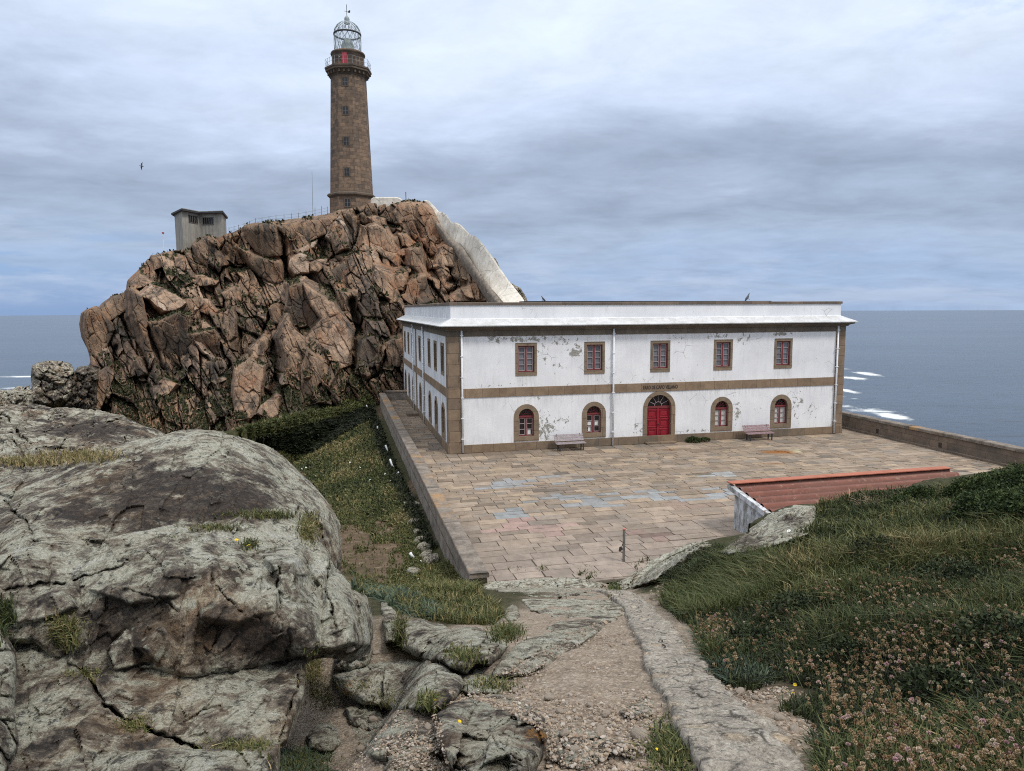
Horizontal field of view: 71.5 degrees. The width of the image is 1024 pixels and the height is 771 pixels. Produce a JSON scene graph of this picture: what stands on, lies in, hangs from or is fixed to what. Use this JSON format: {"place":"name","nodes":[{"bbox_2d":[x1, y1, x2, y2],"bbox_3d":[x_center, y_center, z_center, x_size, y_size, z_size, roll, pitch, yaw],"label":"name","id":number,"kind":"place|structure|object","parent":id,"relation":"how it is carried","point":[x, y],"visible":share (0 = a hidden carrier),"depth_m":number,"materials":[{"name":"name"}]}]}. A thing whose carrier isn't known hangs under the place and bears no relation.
{"place":"outdoors","nodes":[
{"label":"outdoors","id":0,"kind":"place"},
{"bbox_2d":[79,200,486,433],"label":"rocky hill","id":1,"kind":"structure","parent":0,"point":[326,321],"depth_m":72.89,"materials":[{"name":"stone"}]},
{"bbox_2d":[62,365,99,410],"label":"boulder","id":2,"kind":"object","parent":1,"relation":"on","point":[84,380],"visible":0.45,"depth_m":64.66,"materials":[{"name":"stone"}]},
{"bbox_2d":[171,208,227,249],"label":"hut","id":3,"kind":"object","parent":1,"relation":"on","point":[191,226],"visible":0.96,"depth_m":86.46,"materials":[{"name":"concrete"}]},
{"bbox_2d":[188,215,197,223],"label":"window","id":4,"kind":"structure","parent":3,"relation":"in","point":[192,219],"depth_m":85.95,"materials":[{"name":"black glass"}]},
{"bbox_2d":[202,217,213,224],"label":"window","id":5,"kind":"structure","parent":3,"relation":"in","point":[205,220],"depth_m":86.76,"materials":[{"name":"black glass"}]},
{"bbox_2d":[86,199,460,433],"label":"ledge plants","id":6,"kind":"object","parent":1,"relation":"on","point":[294,401],"visible":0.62,"depth_m":66.15,"materials":[{"name":"green plant"}]},
{"bbox_2d":[231,206,327,230],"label":"fence","id":7,"kind":"object","parent":1,"relation":"on","point":[279,218],"visible":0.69,"depth_m":88.91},
{"bbox_2d":[325,4,374,212],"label":"lighthouse","id":8,"kind":"object","parent":1,"relation":"on","point":[348,72],"visible":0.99,"depth_m":92.97,"materials":[{"name":"stone"}]},
{"bbox_2d":[342,52,346,62],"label":"door","id":9,"kind":"structure","parent":8,"relation":"in","point":[344,54],"depth_m":91.81,"materials":[{"name":"red paint"}]},
{"bbox_2d":[341,76,348,85],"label":"window","id":10,"kind":"structure","parent":8,"relation":"in","point":[344,79],"depth_m":92.06,"materials":[{"name":"glass"}]},
{"bbox_2d":[342,105,348,114],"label":"window","id":11,"kind":"structure","parent":8,"relation":"in","point":[345,108],"depth_m":92.33,"materials":[{"name":"glass"}]},
{"bbox_2d":[343,136,349,145],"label":"window","id":12,"kind":"structure","parent":8,"relation":"in","point":[346,139],"depth_m":92.62,"materials":[{"name":"glass"}]},
{"bbox_2d":[343,167,350,176],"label":"window","id":13,"kind":"structure","parent":8,"relation":"in","point":[346,170],"depth_m":92.93,"materials":[{"name":"glass"}]},
{"bbox_2d":[344,198,350,206],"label":"window","id":14,"kind":"structure","parent":8,"relation":"in","point":[347,201],"depth_m":93.17,"materials":[{"name":"glass"}]},
{"bbox_2d":[371,197,401,214],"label":"covered passage","id":15,"kind":"object","parent":1,"relation":"on","point":[379,201],"visible":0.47,"depth_m":91.58},
{"bbox_2d":[425,200,523,301],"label":"covered stairway","id":16,"kind":"object","parent":1,"relation":"on","point":[481,266],"visible":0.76,"depth_m":77.74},
{"bbox_2d":[510,282,526,300],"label":"boulder","id":17,"kind":"object","parent":1,"relation":"on","point":[520,291],"visible":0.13,"depth_m":77.92,"materials":[{"name":"stone"}]},
{"bbox_2d":[0,310,1023,446],"bbox_3d":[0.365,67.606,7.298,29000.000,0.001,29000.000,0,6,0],"label":"sea","id":18,"kind":"structure","parent":0,"point":[960,372],"depth_m":895.67,"materials":[{"name":"liquid"}]},
{"bbox_2d":[0,0,1023,315],"label":"sky","id":19,"kind":"structure","parent":0,"point":[866,155],"materials":[{"name":"grey"}]},
{"bbox_2d":[379,399,835,582],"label":"weeds","id":20,"kind":"object","parent":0,"point":[493,501],"depth_m":29.12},
{"bbox_2d":[224,403,1020,770],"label":"ground","id":21,"kind":"structure","parent":0,"point":[576,681],"depth_m":6.39,"materials":[{"name":"soil"}]},
{"bbox_2d":[0,630,18,770],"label":"boulder","id":22,"kind":"object","parent":21,"relation":"on","point":[9,741],"visible":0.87,"depth_m":3.80,"materials":[{"name":"stone"}]},
{"bbox_2d":[0,389,32,405],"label":"boulder","id":23,"kind":"object","parent":21,"relation":"on","point":[21,397],"visible":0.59,"depth_m":34.05,"materials":[{"name":"stone"}]},
{"bbox_2d":[11,385,29,390],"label":"boulder","id":24,"kind":"object","parent":21,"relation":"on","point":[18,388],"visible":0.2,"depth_m":53.14,"materials":[{"name":"stone"}]},
{"bbox_2d":[31,360,74,407],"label":"boulder","id":25,"kind":"object","parent":21,"relation":"on","point":[51,382],"visible":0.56,"depth_m":63.73,"materials":[{"name":"stone"}]},
{"bbox_2d":[0,404,164,475],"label":"rock outcrop","id":26,"kind":"object","parent":21,"relation":"on","point":[23,428],"visible":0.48,"depth_m":13.60,"materials":[{"name":"stone"}]},
{"bbox_2d":[7,643,306,770],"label":"rock slab","id":27,"kind":"object","parent":21,"relation":"on","point":[58,718],"visible":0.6,"depth_m":4.22,"materials":[{"name":"stone"}]},
{"bbox_2d":[59,743,279,770],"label":"rock slab","id":28,"kind":"object","parent":21,"relation":"on","point":[172,759],"visible":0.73,"depth_m":3.52,"materials":[{"name":"stone"}]},
{"bbox_2d":[0,429,341,570],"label":"boulder","id":29,"kind":"object","parent":21,"relation":"on","point":[189,475],"visible":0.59,"depth_m":7.35,"materials":[{"name":"stone"}]},
{"bbox_2d":[0,509,372,677],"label":"boulder","id":30,"kind":"object","parent":21,"relation":"on","point":[207,603],"visible":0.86,"depth_m":4.96,"materials":[{"name":"stone"}]},
{"bbox_2d":[345,646,354,652],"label":"stone","id":31,"kind":"object","parent":30,"relation":"on","point":[350,649],"visible":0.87,"depth_m":5.21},
{"bbox_2d":[306,721,340,751],"bbox_3d":[-1.605,3.034,6.069,0.287,0.548,1.111,-2,6,-17],"label":"rock","id":32,"kind":"object","parent":21,"relation":"on","point":[323,735],"visible":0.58,"depth_m":5.81,"materials":[{"name":"stone"}]},
{"bbox_2d":[256,403,438,548],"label":"bank shrubs","id":33,"kind":"object","parent":21,"relation":"on","point":[316,435],"visible":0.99,"depth_m":53.78,"materials":[{"name":"green plant"}]},
{"bbox_2d":[334,648,372,670],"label":"rock","id":34,"kind":"object","parent":21,"relation":"on","point":[341,665],"visible":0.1,"depth_m":7.25,"materials":[{"name":"stone"}]},
{"bbox_2d":[345,703,383,730],"bbox_3d":[-1.152,2.729,5.771,0.346,1.459,2.606,-2,6,-15],"label":"rock","id":35,"kind":"object","parent":21,"relation":"on","point":[354,712],"visible":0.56,"depth_m":6.41,"materials":[{"name":"stone"}]},
{"bbox_2d":[380,602,400,643],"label":"rock","id":36,"kind":"object","parent":21,"relation":"on","point":[387,611],"visible":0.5,"depth_m":8.26,"materials":[{"name":"stone"}]},
{"bbox_2d":[386,390,406,399],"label":"terrace wall","id":37,"kind":"structure","parent":21,"relation":"on","point":[396,394],"depth_m":63.24,"materials":[{"name":"stone"}]},
{"bbox_2d":[351,713,442,761],"bbox_3d":[-0.872,2.396,4.868,0.411,2.236,3.985,-2,6,-15],"label":"rock ledge","id":38,"kind":"object","parent":21,"relation":"on","point":[376,755],"visible":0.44,"depth_m":3.23,"materials":[{"name":"stone"}]},
{"bbox_2d":[332,659,464,711],"bbox_3d":[-0.850,2.478,5.874,0.874,2.259,4.473,-3,7,-21],"label":"rock","id":39,"kind":"object","parent":21,"relation":"on","point":[406,674],"visible":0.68,"depth_m":6.48,"materials":[{"name":"stone"}]},
{"bbox_2d":[406,567,420,574],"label":"stone","id":40,"kind":"object","parent":21,"relation":"on","point":[413,570],"visible":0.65,"depth_m":23.38,"materials":[{"name":"stone"}]},
{"bbox_2d":[383,752,450,770],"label":"rock","id":41,"kind":"object","parent":21,"relation":"on","point":[390,761],"visible":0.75,"depth_m":2.78,"materials":[{"name":"stone"}]},
{"bbox_2d":[417,542,430,550],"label":"stone","id":42,"kind":"object","parent":21,"relation":"on","point":[424,544],"visible":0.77,"depth_m":26.19,"materials":[{"name":"stone"}]},
{"bbox_2d":[420,549,431,558],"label":"stone","id":43,"kind":"object","parent":21,"relation":"on","point":[424,553],"visible":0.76,"depth_m":25.56,"materials":[{"name":"stone"}]},
{"bbox_2d":[423,553,438,563],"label":"stone","id":44,"kind":"object","parent":21,"relation":"on","point":[430,558],"visible":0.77,"depth_m":24.98,"materials":[{"name":"stone"}]},
{"bbox_2d":[379,393,488,585],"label":"terrace wall","id":45,"kind":"structure","parent":21,"relation":"on","point":[469,563],"depth_m":27.62,"materials":[{"name":"stone"}]},
{"bbox_2d":[399,619,508,673],"bbox_3d":[-0.540,2.516,6.973,0.950,1.855,4.349,-2,6,-15],"label":"rock","id":46,"kind":"object","parent":21,"relation":"on","point":[426,639],"visible":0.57,"depth_m":6.18,"materials":[{"name":"stone"}]},
{"bbox_2d":[461,668,502,695],"bbox_3d":[-0.220,2.074,4.865,0.328,0.601,1.203,-1,6,-5],"label":"rock ledge","id":47,"kind":"object","parent":21,"relation":"on","point":[470,675],"visible":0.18,"depth_m":4.56,"materials":[{"name":"stone"}]},
{"bbox_2d":[434,694,546,770],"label":"rock","id":48,"kind":"object","parent":21,"relation":"on","point":[482,736],"visible":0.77,"depth_m":2.88,"materials":[{"name":"stone"}]},
{"bbox_2d":[0,393,983,770],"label":"grass","id":49,"kind":"structure","parent":21,"relation":"on","point":[446,585],"depth_m":10.94,"materials":[{"name":"plant"}]},
{"bbox_2d":[504,604,519,620],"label":"rock","id":50,"kind":"object","parent":21,"relation":"on","point":[514,615],"visible":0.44,"depth_m":8.95,"materials":[{"name":"stone"}]},
{"bbox_2d":[279,570,787,770],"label":"ground cover","id":51,"kind":"object","parent":21,"relation":"on","point":[384,598],"visible":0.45,"depth_m":5.59,"materials":[{"name":"green plant"}]},
{"bbox_2d":[482,577,607,598],"bbox_3d":[1.057,5.143,17.589,4.222,4.821,11.925,0,6,0],"label":"rock","id":52,"kind":"object","parent":21,"relation":"on","point":[558,584],"visible":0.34,"depth_m":19.66,"materials":[{"name":"stone"}]},
{"bbox_2d":[492,615,617,677],"bbox_3d":[0.632,2.694,7.715,0.807,2.023,5.674,1,6,16],"label":"rock","id":53,"kind":"object","parent":21,"relation":"on","point":[524,650],"visible":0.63,"depth_m":6.16,"materials":[{"name":"stone"}]},
{"bbox_2d":[521,592,624,617],"bbox_3d":[0.979,3.510,11.274,1.692,2.010,5.263,0,6,0],"label":"rock ledge","id":54,"kind":"object","parent":21,"relation":"on","point":[580,609],"visible":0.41,"depth_m":10.09,"materials":[{"name":"stone"}]},
{"bbox_2d":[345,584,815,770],"bbox_3d":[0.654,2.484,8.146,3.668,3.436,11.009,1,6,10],"label":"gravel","id":55,"kind":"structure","parent":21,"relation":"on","point":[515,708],"depth_m":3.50,"materials":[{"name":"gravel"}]},
{"bbox_2d":[544,695,554,700],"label":"stone","id":56,"kind":"object","parent":55,"relation":"on","point":[549,697],"visible":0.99,"depth_m":4.21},
{"bbox_2d":[558,728,570,736],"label":"stone","id":57,"kind":"object","parent":55,"relation":"on","point":[564,732],"visible":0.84,"depth_m":3.26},
{"bbox_2d":[569,745,579,752],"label":"stone","id":58,"kind":"object","parent":55,"relation":"on","point":[573,748],"visible":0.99,"depth_m":2.98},
{"bbox_2d":[594,725,605,734],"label":"stone","id":59,"kind":"object","parent":55,"relation":"on","point":[600,729],"visible":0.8,"depth_m":3.37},
{"bbox_2d":[601,709,610,717],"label":"stone","id":60,"kind":"object","parent":55,"relation":"on","point":[605,713],"visible":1,"depth_m":3.76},
{"bbox_2d":[630,726,647,742],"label":"stone","id":61,"kind":"object","parent":55,"relation":"on","point":[635,734],"visible":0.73,"depth_m":3.26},
{"bbox_2d":[735,687,744,695],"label":"stone","id":62,"kind":"object","parent":55,"relation":"on","point":[739,690],"visible":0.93,"depth_m":4.40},
{"bbox_2d":[774,713,786,720],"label":"stone","id":63,"kind":"object","parent":55,"relation":"on","point":[779,717],"visible":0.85,"depth_m":3.62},
{"bbox_2d":[789,724,799,732],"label":"stone","id":64,"kind":"object","parent":55,"relation":"on","point":[794,728],"visible":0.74,"depth_m":3.38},
{"bbox_2d":[548,727,612,769],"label":"gravel","id":65,"kind":"structure","parent":21,"relation":"on","point":[575,755],"depth_m":3.02,"materials":[{"name":"gravel"}]},
{"bbox_2d":[609,741,640,756],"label":"rock","id":66,"kind":"object","parent":21,"relation":"on","point":[612,748],"visible":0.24,"depth_m":3.03,"materials":[{"name":"stone"}]},
{"bbox_2d":[619,698,653,719],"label":"gravel","id":67,"kind":"structure","parent":21,"relation":"on","point":[636,711],"depth_m":3.83,"materials":[{"name":"gravel"}]},
{"bbox_2d":[617,540,711,588],"bbox_3d":[4.060,5.285,20.239,3.020,6.299,14.466,1,6,15],"label":"rock","id":68,"kind":"object","parent":21,"relation":"on","point":[655,567],"visible":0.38,"depth_m":18.10,"materials":[{"name":"stone"}]},
{"bbox_2d":[661,564,696,585],"bbox_3d":[2.856,3.125,11.334,0.970,0.533,0.854,0,6,0],"label":"cushion shrub","id":69,"kind":"object","parent":21,"relation":"on","point":[677,568],"visible":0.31,"depth_m":11.32,"materials":[{"name":"green plant"}]},
{"bbox_2d":[591,589,803,770],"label":"kerb","id":70,"kind":"structure","parent":21,"relation":"on","point":[721,728],"depth_m":3.62,"materials":[{"name":"stone"}]},
{"bbox_2d":[689,555,716,574],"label":"cushion shrub","id":71,"kind":"object","parent":21,"relation":"on","point":[697,565],"visible":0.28,"depth_m":10.89,"materials":[{"name":"green plant"}]},
{"bbox_2d":[720,621,782,648],"bbox_3d":[2.006,2.120,5.847,0.580,0.337,0.429,-2,6,-11],"label":"cushion shrub","id":72,"kind":"object","parent":21,"relation":"on","point":[756,632],"visible":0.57,"depth_m":5.83,"materials":[{"name":"green plant"}]},
{"bbox_2d":[723,505,815,554],"bbox_3d":[7.745,4.913,21.615,2.698,7.705,24.040,2,7,23],"label":"boulder","id":73,"kind":"object","parent":21,"relation":"on","point":[774,524],"visible":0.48,"depth_m":16.06,"materials":[{"name":"stone"}]},
{"bbox_2d":[763,587,832,623],"bbox_3d":[2.659,2.058,6.447,0.782,0.444,0.656,0,6,0],"label":"cushion shrub","id":74,"kind":"object","parent":21,"relation":"on","point":[779,605],"visible":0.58,"depth_m":6.42,"materials":[{"name":"green plant"}]},
{"bbox_2d":[643,481,1023,770],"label":"grass","id":75,"kind":"structure","parent":21,"relation":"on","point":[736,583],"depth_m":6.25,"materials":[{"name":"plant"}]},
{"bbox_2d":[813,632,877,671],"bbox_3d":[2.397,1.900,4.955,0.541,0.308,0.441,0,6,0],"label":"cushion shrub","id":76,"kind":"object","parent":21,"relation":"on","point":[840,639],"visible":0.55,"depth_m":4.94,"materials":[{"name":"green plant"}]},
{"bbox_2d":[685,488,1023,770],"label":"dry flower heads","id":77,"kind":"object","parent":21,"relation":"on","point":[1014,750],"visible":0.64,"depth_m":4.28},
{"bbox_2d":[849,490,894,504],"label":"dead shrub","id":78,"kind":"object","parent":21,"relation":"on","point":[858,503],"visible":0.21,"depth_m":17.42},
{"bbox_2d":[840,533,906,568],"bbox_3d":[4.237,1.908,8.043,0.906,0.483,0.717,0,6,0],"label":"cushion shrub","id":79,"kind":"object","parent":21,"relation":"on","point":[856,543],"visible":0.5,"depth_m":7.97,"materials":[{"name":"green plant"}]},
{"bbox_2d":[886,484,940,505],"bbox_3d":[9.044,2.549,15.898,1.372,0.693,0.958,0,6,0],"label":"shrub","id":80,"kind":"object","parent":21,"relation":"on","point":[912,491],"visible":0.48,"depth_m":15.79,"materials":[{"name":"green plant"}]},
{"bbox_2d":[842,411,1023,466],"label":"terrace wall","id":81,"kind":"structure","parent":21,"relation":"on","point":[993,452],"depth_m":40.01,"materials":[{"name":"stone"}]},
{"bbox_2d":[896,659,983,704],"bbox_3d":[2.440,1.707,4.013,0.526,0.310,0.426,-6,8,-41],"label":"cushion shrub","id":82,"kind":"object","parent":21,"relation":"on","point":[937,674],"visible":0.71,"depth_m":3.96,"materials":[{"name":"green plant"}]},
{"bbox_2d":[903,554,994,587],"bbox_3d":[4.084,1.820,6.543,0.905,0.478,0.748,0,6,0],"label":"cushion shrub","id":83,"kind":"object","parent":21,"relation":"on","point":[955,566],"visible":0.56,"depth_m":6.55,"materials":[{"name":"green plant"}]},
{"bbox_2d":[938,459,1023,527],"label":"shrub","id":84,"kind":"object","parent":21,"relation":"on","point":[1002,490],"visible":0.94,"depth_m":10.37,"materials":[{"name":"green plant"}]},
{"bbox_2d":[948,609,1023,658],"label":"cushion shrub","id":85,"kind":"object","parent":21,"relation":"on","point":[1016,624],"visible":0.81,"depth_m":4.41,"materials":[{"name":"green plant"}]},
{"bbox_2d":[390,400,1004,582],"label":"terrace","id":86,"kind":"structure","parent":0,"point":[651,517],"depth_m":31.98,"materials":[{"name":"stone"}]},
{"bbox_2d":[406,411,418,415],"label":"stone step","id":87,"kind":"object","parent":86,"relation":"on","point":[412,413],"visible":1,"depth_m":53.53,"materials":[{"name":"stone"}]},
{"bbox_2d":[554,433,585,451],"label":"bench","id":88,"kind":"object","parent":86,"relation":"on","point":[557,438],"visible":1,"depth_m":40.45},
{"bbox_2d":[619,528,625,561],"bbox_3d":[3.487,5.253,22.555,0.214,1.475,0.114,0,6,0],"label":"metal post","id":89,"kind":"object","parent":86,"relation":"on","point":[623,551],"visible":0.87,"depth_m":22.50,"materials":[{"name":"metal"}]},
{"bbox_2d":[396,301,858,453],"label":"lighthouse house","id":90,"kind":"structure","parent":86,"relation":"on","point":[479,377],"depth_m":41.86,"materials":[{"name":"white paint"}]},
{"bbox_2d":[418,335,420,360],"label":"window","id":91,"kind":"structure","parent":90,"relation":"in","point":[419,337],"depth_m":52.66,"materials":[{"name":"stone"}]},
{"bbox_2d":[419,382,421,411],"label":"window","id":92,"kind":"structure","parent":90,"relation":"in","point":[420,389],"depth_m":53.03,"materials":[{"name":"stone"}]},
{"bbox_2d":[427,338,430,366],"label":"window","id":93,"kind":"structure","parent":90,"relation":"in","point":[428,340],"depth_m":47.36,"materials":[{"name":"stone"}]},
{"bbox_2d":[428,391,431,423],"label":"window","id":94,"kind":"structure","parent":90,"relation":"in","point":[429,394],"depth_m":47.71,"materials":[{"name":"stone"}]},
{"bbox_2d":[433,340,436,370],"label":"window","id":95,"kind":"structure","parent":90,"relation":"in","point":[434,342],"depth_m":44.36,"materials":[{"name":"stone"}]},
{"bbox_2d":[434,396,437,430],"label":"window","id":96,"kind":"structure","parent":90,"relation":"in","point":[435,400],"depth_m":44.73,"materials":[{"name":"stone"}]},
{"bbox_2d":[440,342,443,375],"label":"window","id":97,"kind":"structure","parent":90,"relation":"in","point":[441,344],"depth_m":41.39,"materials":[{"name":"stone"}]},
{"bbox_2d":[441,402,445,439],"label":"window","id":98,"kind":"structure","parent":90,"relation":"in","point":[443,431],"depth_m":41.76,"materials":[{"name":"stone"}]},
{"bbox_2d":[515,343,536,375],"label":"window","id":99,"kind":"structure","parent":90,"relation":"in","point":[525,353],"depth_m":40.05,"materials":[{"name":"stone"}]},
{"bbox_2d":[514,404,538,441],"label":"window","id":100,"kind":"structure","parent":90,"relation":"in","point":[526,417],"depth_m":40.46,"materials":[{"name":"stone"}]},
{"bbox_2d":[582,402,605,437],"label":"window","id":101,"kind":"structure","parent":90,"relation":"in","point":[594,413],"depth_m":41.42,"materials":[{"name":"stone"}]},
{"bbox_2d":[584,341,604,373],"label":"window","id":102,"kind":"structure","parent":90,"relation":"in","point":[594,352],"depth_m":41.00,"materials":[{"name":"stone"}]},
{"bbox_2d":[643,391,674,435],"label":"doorway","id":103,"kind":"structure","parent":90,"relation":"in","point":[658,409],"depth_m":42.42,"materials":[{"name":"wood"}]},
{"bbox_2d":[650,340,669,371],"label":"window","id":104,"kind":"structure","parent":90,"relation":"in","point":[660,351],"depth_m":41.97,"materials":[{"name":"stone"}]},
{"bbox_2d":[710,397,732,431],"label":"window","id":105,"kind":"structure","parent":90,"relation":"in","point":[721,407],"depth_m":43.36,"materials":[{"name":"stone"}]},
{"bbox_2d":[713,339,732,369],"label":"window","id":106,"kind":"structure","parent":90,"relation":"in","point":[723,348],"depth_m":42.94,"materials":[{"name":"stone"}]},
{"bbox_2d":[770,394,791,428],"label":"window","id":107,"kind":"structure","parent":90,"relation":"in","point":[781,406],"depth_m":44.32,"materials":[{"name":"stone"}]},
{"bbox_2d":[774,338,792,368],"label":"window","id":108,"kind":"structure","parent":90,"relation":"in","point":[783,347],"depth_m":43.90,"materials":[{"name":"stone"}]},
{"bbox_2d":[685,436,710,442],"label":"plant","id":109,"kind":"object","parent":86,"relation":"on","point":[694,439],"visible":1,"depth_m":42.38,"materials":[{"name":"green plant"}]},
{"bbox_2d":[742,424,773,440],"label":"bench","id":110,"kind":"object","parent":86,"relation":"on","point":[756,428],"visible":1,"depth_m":43.26,"materials":[{"name":"wood"}]},
{"bbox_2d":[727,466,959,533],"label":"shed","id":111,"kind":"structure","parent":86,"relation":"on","point":[755,499],"depth_m":25.77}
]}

